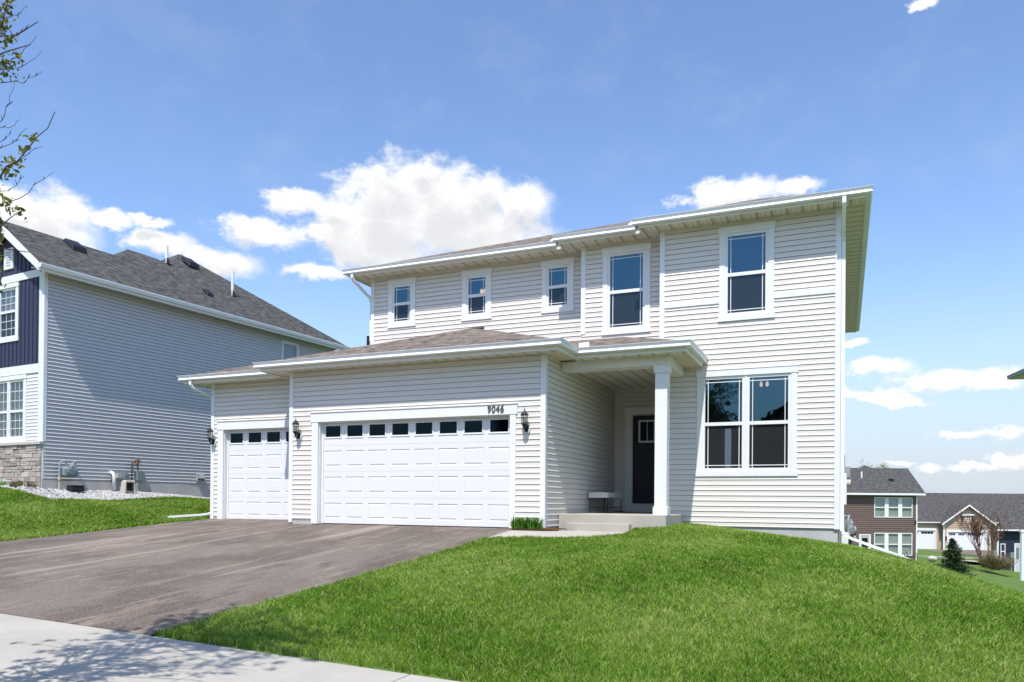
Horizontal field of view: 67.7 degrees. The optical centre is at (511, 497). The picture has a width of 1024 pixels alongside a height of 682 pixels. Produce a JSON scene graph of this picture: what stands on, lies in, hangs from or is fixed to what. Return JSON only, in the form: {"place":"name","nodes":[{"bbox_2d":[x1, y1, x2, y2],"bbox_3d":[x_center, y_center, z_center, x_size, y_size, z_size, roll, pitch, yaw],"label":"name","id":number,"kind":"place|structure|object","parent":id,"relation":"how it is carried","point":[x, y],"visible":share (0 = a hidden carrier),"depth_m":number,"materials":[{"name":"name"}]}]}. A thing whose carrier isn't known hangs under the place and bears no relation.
{"place":"outdoors","nodes":[
{"label":"outdoors","id":0,"kind":"place"},
{"bbox_2d":[0,486,209,541],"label":"lawn grass","id":1,"kind":"structure","parent":0,"point":[21,510],"depth_m":19.08,"materials":[{"name":"green plant"}]},
{"bbox_2d":[0,636,457,681],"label":"sidewalk","id":2,"kind":"structure","parent":0,"point":[155,659],"depth_m":6.60,"materials":[{"name":"concrete"}]},
{"bbox_2d":[0,0,54,292],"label":"street tree","id":3,"kind":"object","parent":2,"relation":"on","point":[24,150],"visible":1,"depth_m":4.54,"materials":[{"name":"green plant"}]},
{"bbox_2d":[0,518,517,634],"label":"driveway","id":4,"kind":"structure","parent":0,"point":[141,579],"depth_m":12.17,"materials":[{"name":"grey asphalt"}]},
{"bbox_2d":[0,489,1023,681],"bbox_3d":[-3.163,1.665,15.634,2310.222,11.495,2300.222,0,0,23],"label":"ground","id":5,"kind":"structure","parent":0,"point":[1009,579],"depth_m":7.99,"materials":[{"name":"green plant"}]},
{"bbox_2d":[20,489,100,498],"bbox_3d":[-12.741,0.002,25.477,4.881,0.619,8.979,0,0,23],"label":"rock bed base","id":6,"kind":"object","parent":5,"relation":"on","point":[45,493],"visible":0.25,"depth_m":21.31,"materials":[{"name":"grey gravel"}]},
{"bbox_2d":[0,485,209,500],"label":"white rock bed","id":7,"kind":"object","parent":6,"relation":"on","point":[111,495],"visible":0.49,"depth_m":22.56,"materials":[{"name":"white gravel"}]},
{"bbox_2d":[9,481,19,487],"bbox_3d":[-14.122,-0.357,21.670,0.350,0.200,0.409,1,0,-12],"label":"perennial plant","id":8,"kind":"object","parent":7,"relation":"on","point":[14,484],"visible":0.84,"depth_m":21.61,"materials":[{"name":"brown plant"}]},
{"bbox_2d":[22,482,34,487],"bbox_3d":[-13.927,-0.368,22.008,0.448,0.201,0.321,0,0,23],"label":"perennial plant","id":9,"kind":"object","parent":7,"relation":"on","point":[28,484],"visible":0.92,"depth_m":21.97,"materials":[{"name":"brown plant"}]},
{"bbox_2d":[66,485,84,490],"bbox_3d":[-12.873,-0.270,22.515,0.296,0.165,0.397,0,0,28],"label":"valve box","id":10,"kind":"object","parent":7,"relation":"on","point":[75,488],"visible":1,"depth_m":22.39,"materials":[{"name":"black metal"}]},
{"bbox_2d":[120,480,136,493],"bbox_3d":[-11.980,-0.262,23.828,0.279,0.540,0.438,0,0,28],"label":"utility pedestal","id":11,"kind":"object","parent":7,"relation":"on","point":[128,486],"visible":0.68,"depth_m":23.77,"materials":[{"name":"concrete"}]},
{"bbox_2d":[0,613,152,667],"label":"driveway apron","id":12,"kind":"object","parent":5,"relation":"on","point":[23,640],"visible":0.83,"depth_m":7.59,"materials":[{"name":"concrete"}]},
{"bbox_2d":[0,221,350,497],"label":"house","id":13,"kind":"structure","parent":5,"relation":"on","point":[100,351],"depth_m":24.13,"materials":[{"name":"grey plastic"}]},
{"bbox_2d":[0,281,19,342],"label":"window","id":14,"kind":"structure","parent":13,"relation":"in","point":[9,299],"depth_m":22.98,"materials":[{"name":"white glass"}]},
{"bbox_2d":[0,373,47,442],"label":"window","id":15,"kind":"structure","parent":13,"relation":"in","point":[13,388],"depth_m":22.87,"materials":[{"name":"glass"}]},
{"bbox_2d":[58,460,77,489],"bbox_3d":[-13.038,-0.578,22.483,0.333,1.004,0.602,0,0,19],"label":"gas meter","id":16,"kind":"object","parent":13,"relation":"attached to","point":[71,470],"visible":0.99,"depth_m":22.33,"materials":[{"name":"grey metal"}]},
{"bbox_2d":[109,471,115,489],"bbox_3d":[-12.451,-0.522,23.764,0.237,0.611,0.118,0,0,1],"label":"vent pipe","id":17,"kind":"object","parent":13,"relation":"attached to","point":[113,480],"visible":1,"depth_m":23.72,"materials":[{"name":"white plastic"}]},
{"bbox_2d":[110,472,127,479],"bbox_3d":[-12.358,-0.664,24.071,0.120,0.260,0.600,0,0,28],"label":"service panel","id":18,"kind":"object","parent":13,"relation":"attached to","point":[121,475],"visible":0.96,"depth_m":24.09,"materials":[{"name":"grey metal"}]},
{"bbox_2d":[131,459,139,479],"bbox_3d":[-12.088,-0.789,24.485,0.100,0.860,0.278,0,0,28],"label":"conduit bend","id":19,"kind":"object","parent":13,"relation":"attached to","point":[137,461],"visible":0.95,"depth_m":24.49,"materials":[{"name":"black metal"}]},
{"bbox_2d":[132,461,144,490],"bbox_3d":[-12.054,-0.589,24.591,0.160,1.121,0.396,0,0,28],"label":"meter box","id":20,"kind":"object","parent":13,"relation":"attached to","point":[139,476],"visible":0.94,"depth_m":24.56,"materials":[{"name":"grey metal"}]},
{"bbox_2d":[267,338,300,358],"bbox_3d":[-9.139,-5.253,30.713,0.650,2.110,1.320,0,0,28],"label":"window","id":21,"kind":"structure","parent":13,"relation":"in","point":[290,350],"depth_m":30.66,"materials":[{"name":"white glass"}]},
{"bbox_2d":[167,185,904,556],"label":"house","id":22,"kind":"structure","parent":5,"relation":"on","point":[671,369],"depth_m":16.95,"materials":[{"name":"plastic"}]},
{"bbox_2d":[207,427,215,445],"bbox_3d":[-7.924,-1.638,20.092,0.180,0.570,0.240,0,0,23],"label":"wall lantern","id":23,"kind":"object","parent":22,"relation":"attached to","point":[212,440],"depth_m":20.06,"materials":[{"name":"black metal"}]},
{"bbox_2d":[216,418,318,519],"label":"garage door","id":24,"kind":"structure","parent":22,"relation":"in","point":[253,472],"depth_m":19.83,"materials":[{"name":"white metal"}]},
{"bbox_2d":[292,419,301,440],"bbox_3d":[-5.077,-1.625,17.985,0.180,0.570,0.240,0,0,23],"label":"wall lantern","id":25,"kind":"object","parent":22,"relation":"attached to","point":[297,434],"depth_m":17.96,"materials":[{"name":"black metal"}]},
{"bbox_2d":[386,277,446,338],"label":"window","id":26,"kind":"structure","parent":22,"relation":"in","point":[401,292],"depth_m":20.88,"materials":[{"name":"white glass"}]},
{"bbox_2d":[310,403,539,527],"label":"garage door","id":27,"kind":"structure","parent":22,"relation":"in","point":[439,466],"depth_m":16.97,"materials":[{"name":"white metal"}]},
{"bbox_2d":[459,267,519,332],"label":"window","id":28,"kind":"structure","parent":22,"relation":"in","point":[476,283],"depth_m":19.97,"materials":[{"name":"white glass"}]},
{"bbox_2d":[520,406,530,433],"bbox_3d":[0.268,-1.591,15.669,0.180,0.570,0.240,0,0,23],"label":"wall lantern","id":29,"kind":"object","parent":22,"relation":"attached to","point":[526,426],"depth_m":15.63,"materials":[{"name":"black metal"}]},
{"bbox_2d":[538,257,597,336],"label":"window","id":30,"kind":"structure","parent":22,"relation":"in","point":[557,279],"depth_m":19.07,"materials":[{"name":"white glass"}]},
{"bbox_2d":[589,492,621,512],"bbox_3d":[2.294,0.129,18.645,0.479,0.500,1.283,0,0,23],"label":"bench","id":31,"kind":"object","parent":22,"relation":"on","point":[604,495],"visible":0.96,"depth_m":18.11,"materials":[{"name":"grey wood"}]},
{"bbox_2d":[598,242,669,337],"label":"window","id":32,"kind":"structure","parent":22,"relation":"in","point":[626,277],"depth_m":18.02,"materials":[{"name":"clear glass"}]},
{"bbox_2d":[624,407,654,511],"bbox_3d":[3.618,-0.986,20.049,1.360,2.760,0.130,0,0,23],"label":"front door","id":33,"kind":"structure","parent":22,"relation":"in","point":[643,429],"depth_m":20.15,"materials":[{"name":"black wood"}]},
{"bbox_2d":[713,220,785,347],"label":"window","id":34,"kind":"structure","parent":22,"relation":"in","point":[746,251],"depth_m":16.60,"materials":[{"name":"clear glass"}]},
{"bbox_2d":[693,365,810,495],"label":"window","id":35,"kind":"structure","parent":22,"relation":"in","point":[747,417],"depth_m":16.54,"materials":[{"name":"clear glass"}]},
{"bbox_2d":[844,455,850,530],"bbox_3d":[8.008,0.183,18.326,0.220,2.400,0.300,0,0,23],"label":"electric meter","id":36,"kind":"object","parent":22,"relation":"attached to","point":[847,483],"visible":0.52,"depth_m":18.20,"materials":[{"name":"white plastic"}]},
{"bbox_2d":[845,466,849,477],"bbox_3d":[8.322,-0.630,19.070,0.235,0.400,0.320,0,0,23],"label":"wall vent","id":37,"kind":"object","parent":22,"relation":"attached to","point":[847,469],"depth_m":18.94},
{"bbox_2d":[845,515,855,536],"bbox_3d":[8.836,1.072,19.975,0.333,1.230,0.602,0,0,14],"label":"gas meter","id":38,"kind":"object","parent":22,"relation":"attached to","point":[849,527],"visible":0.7,"depth_m":19.80,"materials":[{"name":"grey metal"}]},
{"bbox_2d":[531,528,565,529],"bbox_3d":[0.671,0.649,15.746,1.386,0.032,0.658,1,0,-17],"label":"mulch bed","id":39,"kind":"object","parent":5,"relation":"on","point":[549,529],"visible":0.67,"depth_m":15.57,"materials":[{"name":"brown wood"}]},
{"bbox_2d":[507,516,524,528],"bbox_3d":[0.117,0.514,15.751,0.440,0.269,0.314,0,0,33],"label":"daylily plant","id":40,"kind":"object","parent":39,"relation":"on","point":[514,525],"visible":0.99,"depth_m":15.68,"materials":[{"name":"green plant"}]},
{"bbox_2d":[517,517,530,528],"bbox_3d":[0.241,0.521,15.637,0.338,0.256,0.327,0,0,35],"label":"daylily plant","id":41,"kind":"object","parent":39,"relation":"on","point":[522,522],"visible":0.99,"depth_m":15.60,"materials":[{"name":"green plant"}]},
{"bbox_2d":[523,516,535,528],"bbox_3d":[0.351,0.515,15.589,0.417,0.270,0.320,0,0,23],"label":"daylily plant","id":42,"kind":"object","parent":39,"relation":"on","point":[529,525],"visible":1,"depth_m":15.54,"materials":[{"name":"green plant"}]},
{"bbox_2d":[528,516,545,528],"bbox_3d":[0.511,0.519,15.547,0.418,0.263,0.324,0,0,23],"label":"daylily plant","id":43,"kind":"object","parent":39,"relation":"on","point":[539,525],"visible":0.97,"depth_m":15.51,"materials":[{"name":"green plant"}]},
{"bbox_2d":[489,530,623,537],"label":"front walk","id":44,"kind":"structure","parent":5,"relation":"on","point":[516,533],"depth_m":15.10,"materials":[{"name":"concrete"}]},
{"bbox_2d":[841,532,848,543],"bbox_3d":[7.670,1.145,17.591,0.165,0.660,0.280,0,0,23],"label":"utility cabinet","id":45,"kind":"object","parent":5,"relation":"on","point":[844,539],"visible":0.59,"depth_m":17.48,"materials":[{"name":"white metal"}]},
{"bbox_2d":[859,459,889,467],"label":"tree","id":46,"kind":"object","parent":5,"relation":"on","point":[882,466],"visible":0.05,"depth_m":117.27,"materials":[{"name":"green plant"}]},
{"bbox_2d":[840,465,925,559],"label":"house","id":47,"kind":"structure","parent":5,"relation":"on","point":[881,506],"depth_m":63.02,"materials":[{"name":"brown"}]},
{"bbox_2d":[859,534,870,548],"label":"door","id":48,"kind":"structure","parent":47,"relation":"in","point":[866,538],"depth_m":62.98,"materials":[{"name":"white glass"}]},
{"bbox_2d":[874,533,911,555],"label":"window","id":49,"kind":"structure","parent":47,"relation":"in","point":[899,543],"depth_m":63.09,"materials":[{"name":"white glass"}]},
{"bbox_2d":[874,497,912,517],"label":"window","id":50,"kind":"structure","parent":47,"relation":"in","point":[884,507],"depth_m":63.10,"materials":[{"name":"glass"}]},
{"bbox_2d":[927,556,937,562],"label":"boulder","id":51,"kind":"object","parent":5,"relation":"on","point":[931,559],"visible":1,"depth_m":61.19,"materials":[{"name":"stone"}]},
{"bbox_2d":[935,537,976,577],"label":"spruce tree","id":52,"kind":"object","parent":5,"relation":"on","point":[953,562],"visible":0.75,"depth_m":44.79,"materials":[{"name":"green plant"}]},
{"bbox_2d":[917,493,1023,549],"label":"house","id":53,"kind":"structure","parent":5,"relation":"on","point":[938,527],"depth_m":96.30,"materials":[{"name":"beige"}]},
{"bbox_2d":[917,528,936,548],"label":"garage door","id":54,"kind":"structure","parent":53,"relation":"in","point":[926,537],"depth_m":95.75,"materials":[{"name":"white metal"}]},
{"bbox_2d":[947,529,986,549],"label":"garage door","id":55,"kind":"structure","parent":53,"relation":"in","point":[962,540],"depth_m":95.05,"materials":[{"name":"white metal"}]},
{"bbox_2d":[955,508,1010,566],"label":"redbud tree","id":56,"kind":"object","parent":5,"relation":"on","point":[975,532],"visible":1,"depth_m":60.21,"materials":[{"name":"brown plant"}]},
{"bbox_2d":[973,551,1017,569],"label":"shrub","id":57,"kind":"object","parent":5,"relation":"on","point":[996,563],"visible":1,"depth_m":58.70,"materials":[{"name":"green plant"}]},
{"bbox_2d":[996,499,1023,580],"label":"house","id":58,"kind":"structure","parent":5,"relation":"on","point":[1011,542],"depth_m":64.00,"materials":[{"name":"blue"}]},
{"bbox_2d":[1014,543,1019,571],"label":"door","id":59,"kind":"structure","parent":58,"relation":"in","point":[1016,545],"depth_m":63.99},
{"bbox_2d":[1007,369,1023,379],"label":"house","id":60,"kind":"structure","parent":5,"relation":"on","point":[1019,374],"depth_m":28.23,"materials":[{"name":"grey plastic"}]},
{"bbox_2d":[0,0,1023,493],"label":"sky","id":61,"kind":"structure","parent":0,"point":[284,146],"materials":[{"name":"blue"}]},
{"bbox_2d":[922,550,995,557],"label":"driveway","id":62,"kind":"structure","parent":0,"point":[972,552],"depth_m":88.87,"materials":[{"name":"concrete"}]}
]}

